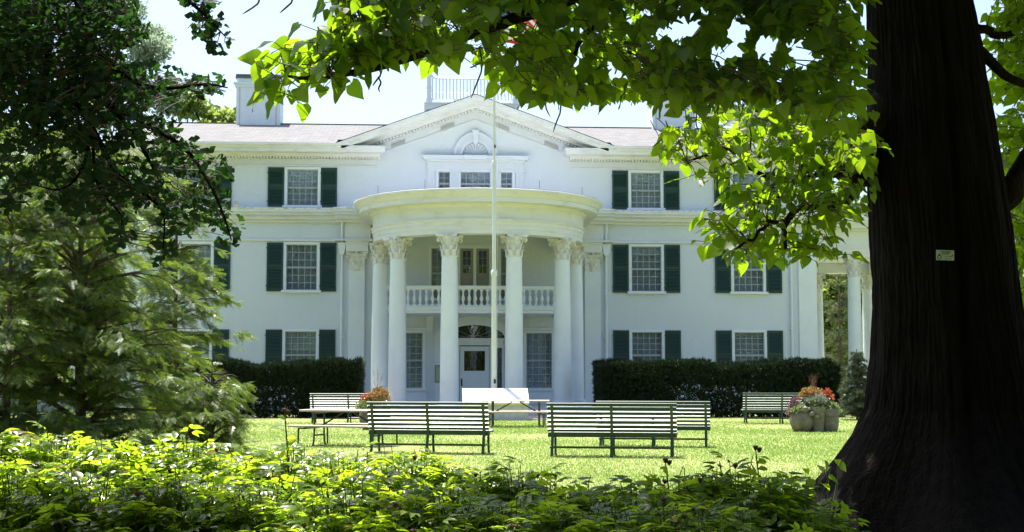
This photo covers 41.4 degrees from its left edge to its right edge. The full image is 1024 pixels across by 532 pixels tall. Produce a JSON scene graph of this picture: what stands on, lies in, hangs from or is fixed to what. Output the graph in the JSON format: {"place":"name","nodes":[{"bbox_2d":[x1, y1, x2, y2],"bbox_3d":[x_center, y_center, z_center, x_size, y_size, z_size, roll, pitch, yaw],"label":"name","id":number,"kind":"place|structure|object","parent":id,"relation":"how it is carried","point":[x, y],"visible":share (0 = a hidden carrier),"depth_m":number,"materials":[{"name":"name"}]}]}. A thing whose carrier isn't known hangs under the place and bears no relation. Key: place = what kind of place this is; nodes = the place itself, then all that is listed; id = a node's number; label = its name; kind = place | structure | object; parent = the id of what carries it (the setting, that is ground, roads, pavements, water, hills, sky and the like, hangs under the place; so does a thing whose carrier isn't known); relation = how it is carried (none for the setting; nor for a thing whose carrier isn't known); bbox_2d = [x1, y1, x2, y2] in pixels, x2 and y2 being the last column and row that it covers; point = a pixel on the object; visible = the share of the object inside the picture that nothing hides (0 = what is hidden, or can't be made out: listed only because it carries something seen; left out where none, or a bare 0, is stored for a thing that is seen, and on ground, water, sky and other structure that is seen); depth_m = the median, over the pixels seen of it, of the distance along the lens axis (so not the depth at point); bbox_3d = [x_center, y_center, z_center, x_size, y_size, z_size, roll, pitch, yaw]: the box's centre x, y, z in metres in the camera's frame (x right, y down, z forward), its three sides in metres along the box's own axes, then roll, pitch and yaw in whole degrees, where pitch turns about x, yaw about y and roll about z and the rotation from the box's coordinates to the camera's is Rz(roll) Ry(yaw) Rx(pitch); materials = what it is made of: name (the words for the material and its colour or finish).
{"place":"outdoors","nodes":[
{"label":"outdoors","id":0,"kind":"place"},
{"bbox_2d":[11,376,846,416],"bbox_3d":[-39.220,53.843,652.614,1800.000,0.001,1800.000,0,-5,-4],"label":"ground","id":1,"kind":"structure","parent":0,"point":[271,414],"depth_m":53.36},
{"bbox_2d":[0,112,31,357],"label":"tree","id":2,"kind":"object","parent":1,"relation":"on","point":[10,131],"visible":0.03,"depth_m":67.74,"materials":[{"name":"green plant"}]},
{"bbox_2d":[15,128,121,399],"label":"tree","id":3,"kind":"object","parent":1,"relation":"on","point":[111,156],"depth_m":57.94,"materials":[{"name":"green plant"}]},
{"bbox_2d":[89,0,194,139],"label":"tree","id":4,"kind":"object","parent":1,"relation":"on","point":[157,44],"visible":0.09,"depth_m":80.86,"materials":[{"name":"green plant"}]},
{"bbox_2d":[167,91,235,122],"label":"tree","id":5,"kind":"object","parent":1,"relation":"on","point":[204,111],"visible":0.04,"depth_m":81.61,"materials":[{"name":"green plant"}]},
{"bbox_2d":[0,74,871,415],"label":"mansion","id":6,"kind":"structure","parent":1,"relation":"on","point":[370,244],"depth_m":56.06,"materials":[{"name":"white paint"}]},
{"bbox_2d":[177,329,211,361],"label":"window","id":7,"kind":"structure","parent":6,"relation":"in","point":[209,347],"depth_m":55.27,"materials":[{"name":"paint"}]},
{"bbox_2d":[178,241,213,291],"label":"window","id":8,"kind":"structure","parent":6,"relation":"in","point":[207,252],"depth_m":55.59,"materials":[{"name":"paint"}]},
{"bbox_2d":[179,166,214,206],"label":"window","id":9,"kind":"structure","parent":6,"relation":"in","point":[208,169],"depth_m":55.88,"materials":[{"name":"glass"}]},
{"bbox_2d":[282,329,318,360],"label":"window","id":10,"kind":"structure","parent":6,"relation":"in","point":[296,343],"depth_m":55.58,"materials":[{"name":"paint"}]},
{"bbox_2d":[281,242,320,292],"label":"window","id":11,"kind":"structure","parent":6,"relation":"in","point":[301,260],"depth_m":55.92,"materials":[{"name":"glass"}]},
{"bbox_2d":[282,167,321,207],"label":"window","id":12,"kind":"structure","parent":6,"relation":"in","point":[302,185],"depth_m":56.11,"materials":[{"name":"glass"}]},
{"bbox_2d":[406,330,426,390],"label":"window","id":13,"kind":"structure","parent":6,"relation":"in","point":[415,339],"depth_m":55.84,"materials":[{"name":"paint"}]},
{"bbox_2d":[428,246,441,300],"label":"window","id":14,"kind":"structure","parent":6,"relation":"in","point":[435,259],"depth_m":56.19,"materials":[{"name":"glass"}]},
{"bbox_2d":[435,365,439,381],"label":"notice board","id":15,"kind":"object","parent":6,"relation":"attached to","point":[437,373],"visible":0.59,"depth_m":55.66,"materials":[{"name":"black metal"}]},
{"bbox_2d":[436,169,450,187],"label":"window","id":16,"kind":"structure","parent":6,"relation":"in","point":[443,176],"depth_m":56.47,"materials":[{"name":"paint"}]},
{"bbox_2d":[460,346,489,399],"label":"door","id":17,"kind":"structure","parent":6,"relation":"in","point":[468,379],"depth_m":55.85,"materials":[{"name":"white wood"}]},
{"bbox_2d":[458,245,491,304],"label":"balcony door","id":18,"kind":"structure","parent":6,"relation":"in","point":[474,278],"depth_m":56.18,"materials":[{"name":"grey paint"}]},
{"bbox_2d":[459,169,491,186],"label":"window","id":19,"kind":"structure","parent":6,"relation":"in","point":[467,178],"depth_m":56.59,"materials":[{"name":"glass"}]},
{"bbox_2d":[497,246,505,300],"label":"window","id":20,"kind":"structure","parent":6,"relation":"in","point":[501,253],"depth_m":56.29,"materials":[{"name":"glass"}]},
{"bbox_2d":[499,170,514,187],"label":"window","id":21,"kind":"structure","parent":6,"relation":"in","point":[506,177],"depth_m":56.60,"materials":[{"name":"paint"}]},
{"bbox_2d":[524,330,553,390],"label":"window","id":22,"kind":"structure","parent":6,"relation":"in","point":[538,344],"depth_m":56.15,"materials":[{"name":"paint"}]},
{"bbox_2d":[627,170,665,210],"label":"window","id":23,"kind":"structure","parent":6,"relation":"in","point":[645,187],"depth_m":56.99,"materials":[{"name":"glass"}]},
{"bbox_2d":[627,244,665,293],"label":"window","id":24,"kind":"structure","parent":6,"relation":"in","point":[646,261],"depth_m":56.80,"materials":[{"name":"glass"}]},
{"bbox_2d":[629,330,664,360],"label":"window","id":25,"kind":"structure","parent":6,"relation":"in","point":[647,344],"depth_m":56.49,"materials":[{"name":"paint"}]},
{"bbox_2d":[730,171,764,210],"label":"window","id":26,"kind":"structure","parent":6,"relation":"in","point":[749,178],"depth_m":57.34,"materials":[{"name":"paint"}]},
{"bbox_2d":[730,245,768,293],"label":"window","id":27,"kind":"structure","parent":6,"relation":"in","point":[753,281],"depth_m":57.08,"materials":[{"name":"glass"}]},
{"bbox_2d":[732,330,766,361],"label":"window","id":28,"kind":"structure","parent":6,"relation":"in","point":[746,344],"depth_m":56.77,"materials":[{"name":"paint"}]},
{"bbox_2d":[814,178,867,217],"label":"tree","id":29,"kind":"object","parent":1,"relation":"on","point":[864,215],"visible":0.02,"depth_m":96.77,"materials":[{"name":"green plant"}]},
{"bbox_2d":[822,274,862,379],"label":"tree","id":30,"kind":"object","parent":1,"relation":"on","point":[831,292],"visible":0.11,"depth_m":79.24,"materials":[{"name":"green plant"}]},
{"bbox_2d":[823,274,862,396],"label":"pine","id":31,"kind":"object","parent":1,"relation":"on","point":[838,332],"visible":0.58,"depth_m":73.13,"materials":[{"name":"green plant"}]},
{"bbox_2d":[1011,211,1023,306],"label":"spruce","id":32,"kind":"object","parent":1,"relation":"on","point":[1021,273],"depth_m":57.44,"materials":[{"name":"green plant"}]},
{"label":"flower bed","id":33,"kind":"structure","parent":1,"relation":"on","visible":0},
{"bbox_2d":[0,428,56,490],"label":"peony bush","id":34,"kind":"object","parent":33,"relation":"on","point":[16,445],"visible":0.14,"depth_m":9.57,"materials":[{"name":"green plant"}]},
{"bbox_2d":[0,461,109,531],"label":"peony bush","id":35,"kind":"object","parent":33,"relation":"on","point":[6,507],"visible":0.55,"depth_m":8.13,"materials":[{"name":"green plant"}]},
{"bbox_2d":[0,421,114,498],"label":"peony bush","id":36,"kind":"object","parent":33,"relation":"on","point":[56,452],"visible":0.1,"depth_m":9.71,"materials":[{"name":"green plant"}]},
{"bbox_2d":[2,459,195,531],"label":"peony bush","id":37,"kind":"object","parent":33,"relation":"on","point":[95,516],"visible":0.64,"depth_m":7.91,"materials":[{"name":"green plant"}]},
{"bbox_2d":[37,434,193,506],"bbox_3d":[-2.772,1.736,9.531,1.367,1.109,1.445,1,-5,-7],"label":"peony bush","id":38,"kind":"object","parent":33,"relation":"on","point":[102,460],"visible":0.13,"depth_m":9.40,"materials":[{"name":"green plant"}]},
{"bbox_2d":[0,0,245,267],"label":"ginkgo tree","id":39,"kind":"object","parent":33,"relation":"on","point":[33,63],"visible":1,"depth_m":7.76,"materials":[{"name":"green plant"}]},
{"bbox_2d":[82,467,258,531],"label":"peony bush","id":40,"kind":"object","parent":33,"relation":"on","point":[179,497],"visible":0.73,"depth_m":7.91,"materials":[{"name":"green plant"}]},
{"bbox_2d":[98,424,253,494],"bbox_3d":[-2.324,1.713,9.660,1.359,1.177,1.460,0,-5,-3],"label":"peony bush","id":41,"kind":"object","parent":33,"relation":"on","point":[186,462],"visible":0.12,"depth_m":9.52,"materials":[{"name":"green plant"}]},
{"bbox_2d":[166,451,297,507],"bbox_3d":[-1.898,1.775,9.276,1.450,0.987,1.366,2,-5,-28],"label":"peony bush","id":42,"kind":"object","parent":33,"relation":"on","point":[239,468],"visible":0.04,"depth_m":9.27,"materials":[{"name":"green plant"}]},
{"bbox_2d":[183,463,355,531],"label":"peony bush","id":43,"kind":"object","parent":33,"relation":"on","point":[258,515],"visible":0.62,"depth_m":7.73,"materials":[{"name":"green plant"}]},
{"bbox_2d":[206,440,358,500],"bbox_3d":[-1.439,1.731,9.227,1.398,1.070,1.544,-4,-6,40],"label":"peony bush","id":44,"kind":"object","parent":33,"relation":"on","point":[276,460],"visible":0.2,"depth_m":9.15,"materials":[{"name":"green plant"}]},
{"bbox_2d":[274,442,416,504],"bbox_3d":[-1.025,1.712,8.995,1.483,1.069,1.534,1,-5,-14],"label":"peony bush","id":45,"kind":"object","parent":33,"relation":"on","point":[320,472],"visible":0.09,"depth_m":8.94,"materials":[{"name":"green plant"}]},
{"bbox_2d":[268,407,295,472],"bbox_3d":[-1.508,1.438,9.072,0.206,0.983,0.173,4,-6,-42],"label":"seeding peony","id":46,"kind":"object","parent":45,"relation":"attached to","point":[288,443],"visible":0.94,"depth_m":9.09,"materials":[{"name":"green plant"}]},
{"bbox_2d":[253,471,445,531],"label":"peony bush","id":47,"kind":"object","parent":33,"relation":"on","point":[353,499],"visible":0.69,"depth_m":7.60,"materials":[{"name":"green plant"}]},
{"bbox_2d":[324,444,481,520],"bbox_3d":[-0.663,1.701,8.823,1.367,1.064,1.445,-4,-6,39],"label":"peony bush","id":48,"kind":"object","parent":33,"relation":"on","point":[433,471],"visible":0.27,"depth_m":8.74,"materials":[{"name":"green plant"}]},
{"bbox_2d":[327,482,527,531],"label":"peony bush","id":49,"kind":"object","parent":33,"relation":"on","point":[418,518],"visible":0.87,"depth_m":7.37,"materials":[{"name":"green plant"}]},
{"bbox_2d":[417,462,535,523],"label":"peony bush","id":50,"kind":"object","parent":33,"relation":"on","point":[493,492],"visible":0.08,"depth_m":8.59,"materials":[{"name":"green plant"}]},
{"bbox_2d":[410,489,596,531],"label":"peony bush","id":51,"kind":"object","parent":33,"relation":"on","point":[527,508],"visible":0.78,"depth_m":7.35,"materials":[{"name":"green plant"}]},
{"bbox_2d":[444,456,612,522],"bbox_3d":[0.097,1.726,8.676,1.450,0.987,1.366,2,-5,-20],"label":"peony bush","id":52,"kind":"object","parent":33,"relation":"on","point":[530,481],"visible":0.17,"depth_m":8.61,"materials":[{"name":"green plant"}]},
{"bbox_2d":[502,496,601,525],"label":"peony bush","id":53,"kind":"object","parent":33,"relation":"on","point":[565,508],"visible":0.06,"depth_m":8.16,"materials":[{"name":"green plant"}]},
{"bbox_2d":[503,508,673,531],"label":"peony bush","id":54,"kind":"object","parent":33,"relation":"on","point":[573,515],"visible":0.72,"depth_m":7.27,"materials":[{"name":"green plant"}]},
{"bbox_2d":[552,475,673,528],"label":"peony bush","id":55,"kind":"object","parent":33,"relation":"on","point":[604,497],"visible":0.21,"depth_m":8.21,"materials":[{"name":"green plant"}]},
{"bbox_2d":[655,458,680,494],"bbox_3d":[0.931,1.505,8.150,0.160,0.702,0.183,1,-5,-15],"label":"seeding peony","id":56,"kind":"object","parent":55,"relation":"on","point":[668,462],"visible":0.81,"depth_m":8.19,"materials":[{"name":"green plant"}]},
{"bbox_2d":[237,0,1023,531],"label":"catalpa tree","id":57,"kind":"object","parent":33,"relation":"on","point":[929,168],"visible":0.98,"depth_m":11.71,"materials":[{"name":"green plant"}]},
{"bbox_2d":[936,250,953,260],"bbox_3d":[3.941,-0.098,12.318,0.162,0.092,0.013,2,-5,0],"label":"plaque","id":58,"kind":"object","parent":57,"relation":"attached to","point":[944,254],"visible":1,"depth_m":12.32,"materials":[{"name":"green metal"}]},
{"bbox_2d":[558,487,746,531],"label":"peony bush","id":59,"kind":"object","parent":33,"relation":"on","point":[675,515],"visible":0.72,"depth_m":7.30,"materials":[{"name":"green plant"}]},
{"bbox_2d":[588,467,777,528],"bbox_3d":[1.043,1.697,8.108,1.445,0.953,1.367,-2,-5,26],"label":"peony bush","id":60,"kind":"object","parent":33,"relation":"on","point":[647,483],"visible":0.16,"depth_m":8.06,"materials":[{"name":"green plant"}]},
{"bbox_2d":[638,501,812,531],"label":"peony bush","id":61,"kind":"object","parent":33,"relation":"on","point":[740,525],"visible":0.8,"depth_m":7.10,"materials":[{"name":"green plant"}]},
{"bbox_2d":[636,450,847,531],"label":"peony bush","id":62,"kind":"object","parent":33,"relation":"on","point":[780,511],"visible":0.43,"depth_m":7.88,"materials":[{"name":"green plant"}]},
{"bbox_2d":[703,481,869,531],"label":"peony bush","id":63,"kind":"object","parent":33,"relation":"on","point":[801,517],"visible":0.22,"depth_m":7.89,"materials":[{"name":"green plant"}]},
{"bbox_2d":[738,445,769,486],"bbox_3d":[1.498,1.466,8.148,0.209,0.779,0.183,4,-6,-40],"label":"seeding peony","id":64,"kind":"object","parent":63,"relation":"attached to","point":[752,471],"visible":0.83,"depth_m":8.18,"materials":[{"name":"green plant"}]},
{"bbox_2d":[802,459,845,519],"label":"catalpa shoots","id":65,"kind":"object","parent":33,"relation":"on","point":[842,465],"visible":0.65,"depth_m":11.28,"materials":[{"name":"green plant"}]},
{"bbox_2d":[17,416,857,503],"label":"lawn","id":66,"kind":"structure","parent":0,"point":[382,447],"depth_m":27.10,"materials":[{"name":"green plant"}]},
{"bbox_2d":[0,194,121,448],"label":"conifer","id":67,"kind":"object","parent":66,"relation":"on","point":[23,297],"visible":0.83,"depth_m":23.23,"materials":[{"name":"green plant"}]},
{"bbox_2d":[0,141,148,415],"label":"tree","id":68,"kind":"object","parent":66,"relation":"on","point":[2,261],"visible":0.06,"depth_m":40.20,"materials":[{"name":"green plant"}]},
{"bbox_2d":[0,131,258,456],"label":"conifer","id":69,"kind":"object","parent":66,"relation":"on","point":[130,345],"visible":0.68,"depth_m":24.58,"materials":[{"name":"green plant"}]},
{"bbox_2d":[100,172,257,432],"bbox_3d":[-7.632,0.825,30.898,3.812,6.508,3.577,-3,-5,33],"label":"conifer","id":70,"kind":"object","parent":66,"relation":"on","point":[194,286],"visible":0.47,"depth_m":30.75,"materials":[{"name":"green plant"}]},
{"bbox_2d":[148,362,262,454],"bbox_3d":[-5.775,2.829,26.029,2.255,1.981,2.283,0,-5,-4],"label":"conifer","id":71,"kind":"object","parent":66,"relation":"on","point":[230,428],"visible":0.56,"depth_m":25.74,"materials":[{"name":"green plant"}]},
{"bbox_2d":[140,356,366,417],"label":"yew hedge","id":72,"kind":"object","parent":66,"relation":"on","point":[325,374],"visible":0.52,"depth_m":46.64,"materials":[{"name":"green plant"}]},
{"bbox_2d":[288,409,406,446],"bbox_3d":[-3.463,3.424,28.657,2.050,0.771,1.580,-1,-5,17],"label":"picnic table","id":73,"kind":"object","parent":66,"relation":"on","point":[324,424],"visible":0.67,"depth_m":28.59,"materials":[{"name":"grey wood"}]},
{"bbox_2d":[309,393,386,423],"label":"garden bench","id":74,"kind":"object","parent":66,"relation":"on","point":[313,400],"visible":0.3,"depth_m":41.47,"materials":[{"name":"green paint"}]},
{"bbox_2d":[359,397,389,425],"bbox_3d":[-3.908,4.175,38.697,0.900,0.860,0.847,0,-5,-4],"label":"stone planter","id":75,"kind":"object","parent":66,"relation":"on","point":[364,415],"visible":0.28,"depth_m":38.34,"materials":[{"name":"grey stone"}]},
{"bbox_2d":[356,391,369,402],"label":"flower clump","id":76,"kind":"object","parent":75,"relation":"in","point":[362,397],"visible":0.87,"depth_m":38.53,"materials":[{"name":"red plant"}]},
{"bbox_2d":[353,399,374,408],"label":"trailing plant","id":77,"kind":"object","parent":75,"relation":"in","point":[360,404],"visible":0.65,"depth_m":38.30,"materials":[{"name":"green plant"}]},
{"bbox_2d":[373,371,382,386],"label":"plume grass","id":78,"kind":"object","parent":75,"relation":"in","point":[377,379],"depth_m":38.77,"materials":[{"name":"beige plant"}]},
{"bbox_2d":[366,386,393,401],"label":"flower clump","id":79,"kind":"object","parent":75,"relation":"in","point":[379,391],"visible":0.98,"depth_m":38.58,"materials":[{"name":"orange plant"}]},
{"bbox_2d":[366,401,493,453],"bbox_3d":[-1.568,3.098,26.002,2.370,0.990,0.652,-1,-5,10],"label":"garden bench","id":80,"kind":"object","parent":66,"relation":"on","point":[455,428],"visible":0.94,"depth_m":25.80,"materials":[{"name":"green paint"}]},
{"bbox_2d":[462,388,530,419],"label":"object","id":81,"kind":"object","parent":66,"relation":"on","point":[474,394],"visible":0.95,"depth_m":44.65,"materials":[{"name":"white concrete"}]},
{"bbox_2d":[481,400,549,427],"bbox_3d":[0.116,4.275,39.269,2.050,0.771,1.580,0,-5,3],"label":"picnic table","id":82,"kind":"object","parent":66,"relation":"on","point":[492,411],"visible":0.86,"depth_m":38.96,"materials":[{"name":"grey wood"}]},
{"bbox_2d":[547,403,677,457],"bbox_3d":[1.851,3.011,24.920,2.370,0.990,0.652,-1,-5,9],"label":"garden bench","id":83,"kind":"object","parent":66,"relation":"on","point":[611,431],"visible":0.99,"depth_m":24.71,"materials":[{"name":"green paint"}]},
{"bbox_2d":[596,401,710,446],"bbox_3d":[2.974,3.310,28.434,2.370,0.956,0.652,-1,-5,9],"label":"garden bench","id":84,"kind":"object","parent":66,"relation":"on","point":[705,426],"visible":0.52,"depth_m":28.14,"materials":[{"name":"green paint"}]},
{"bbox_2d":[589,355,842,417],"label":"yew hedge","id":85,"kind":"object","parent":66,"relation":"on","point":[616,379],"visible":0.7,"depth_m":47.62,"materials":[{"name":"green plant"}]},
{"bbox_2d":[741,393,806,423],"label":"garden bench","id":86,"kind":"object","parent":66,"relation":"on","point":[779,409],"visible":0.52,"depth_m":41.38,"materials":[{"name":"green paint"}]},
{"bbox_2d":[789,399,839,431],"bbox_3d":[8.001,3.961,36.028,1.331,0.860,1.104,0,-5,-4],"label":"stone planter","id":87,"kind":"object","parent":66,"relation":"on","point":[807,419],"visible":0.89,"depth_m":35.60,"materials":[{"name":"grey stone"}]},
{"bbox_2d":[783,395,801,418],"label":"purple plant","id":88,"kind":"object","parent":87,"relation":"in","point":[793,400],"visible":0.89,"depth_m":35.85,"materials":[{"name":"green plant"}]},
{"bbox_2d":[788,402,807,414],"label":"trailing plant","id":89,"kind":"object","parent":87,"relation":"in","point":[798,406],"visible":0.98,"depth_m":35.67,"materials":[{"name":"green plant"}]},
{"bbox_2d":[798,385,826,398],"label":"flower clump","id":90,"kind":"object","parent":87,"relation":"in","point":[809,391],"visible":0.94,"depth_m":35.95,"materials":[{"name":"orange plant"}]},
{"bbox_2d":[804,392,829,403],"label":"silver plant","id":91,"kind":"object","parent":87,"relation":"in","point":[816,397],"visible":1,"depth_m":35.71,"materials":[{"name":"green plant"}]},
{"bbox_2d":[809,401,826,410],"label":"trailing plant","id":92,"kind":"object","parent":87,"relation":"in","point":[819,404],"visible":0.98,"depth_m":35.65,"materials":[{"name":"green plant"}]},
{"bbox_2d":[821,388,834,401],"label":"flower clump","id":93,"kind":"object","parent":87,"relation":"in","point":[829,393],"visible":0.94,"depth_m":35.93,"materials":[{"name":"red plant"}]},
{"bbox_2d":[823,400,842,412],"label":"trailing plant","id":94,"kind":"object","parent":87,"relation":"in","point":[832,405],"visible":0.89,"depth_m":35.78,"materials":[{"name":"green plant"}]},
{"bbox_2d":[837,349,868,419],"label":"spruce","id":95,"kind":"object","parent":66,"relation":"on","point":[854,407],"visible":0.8,"depth_m":44.90,"materials":[{"name":"green plant"}]},
{"bbox_2d":[349,414,592,419],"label":"path","id":96,"kind":"structure","parent":0,"point":[535,417],"depth_m":45.86,"materials":[{"name":"grey concrete"}]},
{"bbox_2d":[491,95,497,387],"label":"flagpole","id":97,"kind":"object","parent":96,"relation":"on","point":[494,337],"visible":0.81,"depth_m":46.18,"materials":[{"name":"metal"}]},
{"bbox_2d":[502,11,537,43],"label":"flag","id":98,"kind":"object","parent":97,"relation":"attached to","point":[531,23],"visible":0.05,"depth_m":46.75,"materials":[{"name":"red fabric"}]},
{"bbox_2d":[0,0,1023,197],"label":"sky","id":99,"kind":"structure","parent":0,"point":[402,95],"materials":[{"name":"white"}]},
{"bbox_2d":[809,373,817,385],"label":"plume grass","id":100,"kind":"object","parent":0,"point":[813,384],"depth_m":36.16,"materials":[{"name":"brown plant"}]}
]}

